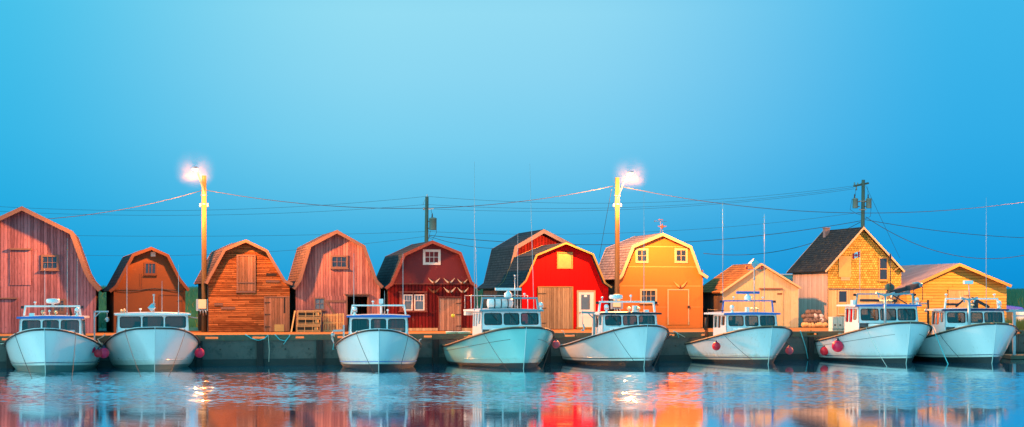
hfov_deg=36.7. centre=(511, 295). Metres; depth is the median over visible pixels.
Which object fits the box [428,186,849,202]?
overhead wire
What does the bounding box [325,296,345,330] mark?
door
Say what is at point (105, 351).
mooring buoy
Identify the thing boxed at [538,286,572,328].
door
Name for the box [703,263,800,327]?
shed
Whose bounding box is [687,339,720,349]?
mooring buoy
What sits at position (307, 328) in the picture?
lobster trap
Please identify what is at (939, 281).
shed
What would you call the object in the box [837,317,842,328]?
fish crate
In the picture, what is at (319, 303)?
window
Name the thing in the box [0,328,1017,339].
wharf ground
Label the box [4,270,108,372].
lobster boat
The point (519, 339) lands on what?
lobster boat
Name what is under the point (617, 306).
meter box
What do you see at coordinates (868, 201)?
utility pole
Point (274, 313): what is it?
door
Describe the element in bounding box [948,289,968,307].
door
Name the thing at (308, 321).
lobster trap
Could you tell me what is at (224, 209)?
overhead wire
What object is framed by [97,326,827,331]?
ground
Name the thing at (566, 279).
barn
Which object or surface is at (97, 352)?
mooring buoy
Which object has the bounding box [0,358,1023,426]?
water
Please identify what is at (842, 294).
window
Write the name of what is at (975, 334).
lobster boat
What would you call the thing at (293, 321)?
plank
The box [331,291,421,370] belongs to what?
lobster boat
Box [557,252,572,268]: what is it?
window
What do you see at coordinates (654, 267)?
barn
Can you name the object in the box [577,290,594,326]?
door
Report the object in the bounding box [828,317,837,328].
fish crate
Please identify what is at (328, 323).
slatted pallet
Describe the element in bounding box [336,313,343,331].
slatted pallet
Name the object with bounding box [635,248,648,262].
window
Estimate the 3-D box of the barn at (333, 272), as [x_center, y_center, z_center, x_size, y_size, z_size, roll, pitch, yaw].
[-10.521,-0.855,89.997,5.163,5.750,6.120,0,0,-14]
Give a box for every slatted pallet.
[323,314,340,331]
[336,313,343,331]
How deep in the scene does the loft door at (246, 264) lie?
85.89 m
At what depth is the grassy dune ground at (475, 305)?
103.95 m
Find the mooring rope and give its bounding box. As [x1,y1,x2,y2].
[932,326,947,363]
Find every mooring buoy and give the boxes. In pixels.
[94,345,102,357]
[100,345,108,357]
[195,346,204,357]
[552,339,559,347]
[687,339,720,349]
[785,343,792,354]
[816,337,843,351]
[820,345,827,354]
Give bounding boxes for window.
[40,255,59,270]
[51,299,65,313]
[144,262,156,275]
[314,298,325,310]
[330,255,348,268]
[403,295,412,309]
[414,295,423,309]
[423,249,440,264]
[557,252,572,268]
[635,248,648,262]
[639,289,656,303]
[674,248,687,262]
[838,290,847,314]
[878,257,887,280]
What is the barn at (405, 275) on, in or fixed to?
on the wharf ground at (431, 332)
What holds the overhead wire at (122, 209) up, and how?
attached to the street lamp at (204, 261)
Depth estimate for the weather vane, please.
96.77 m
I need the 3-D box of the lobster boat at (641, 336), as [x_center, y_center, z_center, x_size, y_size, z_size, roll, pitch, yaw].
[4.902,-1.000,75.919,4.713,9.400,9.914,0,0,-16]
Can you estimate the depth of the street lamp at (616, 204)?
91.88 m
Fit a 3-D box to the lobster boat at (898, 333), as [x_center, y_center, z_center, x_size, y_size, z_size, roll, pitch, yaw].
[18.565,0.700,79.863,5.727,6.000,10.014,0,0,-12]
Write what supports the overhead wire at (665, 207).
attached to the utility pole at (432, 221)
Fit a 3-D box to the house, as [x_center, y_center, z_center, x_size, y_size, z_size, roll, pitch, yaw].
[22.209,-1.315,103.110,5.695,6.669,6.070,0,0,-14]
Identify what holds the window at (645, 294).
in the barn at (654, 267)
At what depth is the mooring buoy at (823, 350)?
78.83 m
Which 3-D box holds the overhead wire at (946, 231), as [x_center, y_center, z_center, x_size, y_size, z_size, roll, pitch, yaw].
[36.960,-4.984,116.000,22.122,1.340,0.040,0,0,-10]
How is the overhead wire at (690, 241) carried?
attached to the utility pole at (868, 201)
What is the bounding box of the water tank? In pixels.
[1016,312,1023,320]
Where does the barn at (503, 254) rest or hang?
on the ground at (193, 329)
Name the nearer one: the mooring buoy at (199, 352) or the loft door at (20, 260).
the mooring buoy at (199, 352)
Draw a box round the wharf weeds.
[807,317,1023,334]
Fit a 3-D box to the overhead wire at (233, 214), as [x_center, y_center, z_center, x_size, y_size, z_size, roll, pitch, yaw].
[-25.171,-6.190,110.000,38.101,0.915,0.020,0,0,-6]
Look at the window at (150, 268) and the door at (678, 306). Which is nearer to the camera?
the window at (150, 268)
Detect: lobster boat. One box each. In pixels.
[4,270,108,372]
[103,265,199,369]
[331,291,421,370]
[441,161,555,368]
[559,295,671,366]
[684,234,792,364]
[814,252,931,363]
[913,239,1017,363]
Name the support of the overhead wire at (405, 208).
attached to the street lamp at (204, 261)
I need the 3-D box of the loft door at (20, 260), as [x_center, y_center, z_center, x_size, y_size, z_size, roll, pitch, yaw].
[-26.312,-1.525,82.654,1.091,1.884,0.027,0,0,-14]
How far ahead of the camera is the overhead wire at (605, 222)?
94.57 m
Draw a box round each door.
[0,299,16,332]
[10,250,30,284]
[159,295,182,312]
[237,255,255,290]
[264,296,288,331]
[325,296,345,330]
[438,297,461,330]
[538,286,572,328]
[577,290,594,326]
[667,289,689,324]
[760,289,782,325]
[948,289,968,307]
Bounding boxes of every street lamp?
[192,166,208,331]
[613,171,632,310]
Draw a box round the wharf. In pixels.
[0,330,1023,368]
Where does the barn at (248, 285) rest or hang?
on the wharf ground at (431, 332)
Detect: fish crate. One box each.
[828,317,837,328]
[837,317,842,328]
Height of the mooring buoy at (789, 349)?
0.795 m
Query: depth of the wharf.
73.75 m
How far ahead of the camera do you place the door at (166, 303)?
85.54 m
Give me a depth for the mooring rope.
75.61 m
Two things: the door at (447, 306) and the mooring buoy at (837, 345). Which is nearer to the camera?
the mooring buoy at (837, 345)
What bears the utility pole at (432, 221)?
on the grassy dune ground at (475, 305)
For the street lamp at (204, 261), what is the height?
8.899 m
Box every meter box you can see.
[196,299,207,315]
[611,303,622,310]
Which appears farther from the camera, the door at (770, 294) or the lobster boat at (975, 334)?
the door at (770, 294)
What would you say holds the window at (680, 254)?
in the barn at (654, 267)
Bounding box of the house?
[786,227,904,326]
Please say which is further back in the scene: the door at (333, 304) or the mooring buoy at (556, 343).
the door at (333, 304)
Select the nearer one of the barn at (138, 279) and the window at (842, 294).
the barn at (138, 279)
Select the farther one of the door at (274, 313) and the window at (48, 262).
the door at (274, 313)
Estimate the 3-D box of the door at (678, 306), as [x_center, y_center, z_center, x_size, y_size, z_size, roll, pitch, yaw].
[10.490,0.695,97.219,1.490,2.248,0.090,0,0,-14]
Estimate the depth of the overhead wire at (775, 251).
105.50 m
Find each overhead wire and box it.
[0,205,414,215]
[14,196,425,210]
[47,190,201,218]
[77,231,424,235]
[92,236,424,255]
[206,186,611,208]
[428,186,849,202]
[428,212,859,233]
[429,187,852,208]
[429,221,857,244]
[443,189,849,210]
[599,189,611,257]
[625,187,1021,212]
[703,222,859,254]
[865,219,1022,237]
[866,217,1023,258]
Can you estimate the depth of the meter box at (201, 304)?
85.63 m
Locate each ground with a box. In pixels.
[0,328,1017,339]
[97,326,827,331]
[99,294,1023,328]
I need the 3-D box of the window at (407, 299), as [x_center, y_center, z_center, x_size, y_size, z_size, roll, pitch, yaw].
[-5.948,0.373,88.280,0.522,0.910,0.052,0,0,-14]
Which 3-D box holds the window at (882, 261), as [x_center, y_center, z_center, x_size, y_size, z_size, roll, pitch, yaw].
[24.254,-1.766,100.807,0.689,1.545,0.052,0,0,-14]
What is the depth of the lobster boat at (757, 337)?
75.88 m
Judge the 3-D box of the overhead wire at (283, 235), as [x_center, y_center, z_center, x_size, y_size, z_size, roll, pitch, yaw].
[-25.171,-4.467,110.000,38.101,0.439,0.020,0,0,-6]
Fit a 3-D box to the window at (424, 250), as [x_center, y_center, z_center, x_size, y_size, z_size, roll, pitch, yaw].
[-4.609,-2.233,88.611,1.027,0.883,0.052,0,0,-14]
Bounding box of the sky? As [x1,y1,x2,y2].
[0,0,1023,288]
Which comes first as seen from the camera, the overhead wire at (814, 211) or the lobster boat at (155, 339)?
the lobster boat at (155, 339)
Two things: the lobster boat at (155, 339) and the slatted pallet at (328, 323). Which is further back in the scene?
the slatted pallet at (328, 323)
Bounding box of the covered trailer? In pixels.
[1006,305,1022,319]
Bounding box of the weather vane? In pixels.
[654,219,666,232]
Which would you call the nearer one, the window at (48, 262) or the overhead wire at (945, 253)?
the window at (48, 262)
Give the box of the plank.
[291,311,295,331]
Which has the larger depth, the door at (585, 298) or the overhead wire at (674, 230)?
the overhead wire at (674, 230)
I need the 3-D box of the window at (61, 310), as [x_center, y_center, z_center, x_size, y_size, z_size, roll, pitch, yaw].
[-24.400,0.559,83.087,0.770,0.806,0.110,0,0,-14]
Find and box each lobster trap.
[296,318,320,324]
[296,325,319,331]
[297,310,320,317]
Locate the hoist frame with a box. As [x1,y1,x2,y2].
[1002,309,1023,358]
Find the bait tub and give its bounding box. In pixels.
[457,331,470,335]
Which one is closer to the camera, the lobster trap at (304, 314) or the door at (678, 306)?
the lobster trap at (304, 314)
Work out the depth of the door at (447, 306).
88.83 m
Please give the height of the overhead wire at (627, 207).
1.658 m
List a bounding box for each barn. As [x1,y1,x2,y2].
[0,206,102,333]
[101,247,189,332]
[194,239,292,332]
[288,230,383,331]
[376,240,477,330]
[476,229,575,307]
[498,242,611,328]
[599,233,707,327]
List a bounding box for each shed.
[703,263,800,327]
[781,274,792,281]
[895,263,1011,324]
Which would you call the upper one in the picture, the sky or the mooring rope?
the sky
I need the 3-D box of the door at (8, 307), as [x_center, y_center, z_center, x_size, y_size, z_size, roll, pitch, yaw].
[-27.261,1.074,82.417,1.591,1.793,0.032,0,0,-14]
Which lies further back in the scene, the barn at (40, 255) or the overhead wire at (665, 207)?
the overhead wire at (665, 207)
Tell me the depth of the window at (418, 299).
88.45 m
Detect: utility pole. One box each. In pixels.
[423,194,436,241]
[850,180,871,226]
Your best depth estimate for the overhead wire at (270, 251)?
110.36 m
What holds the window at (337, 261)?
in the barn at (333, 272)

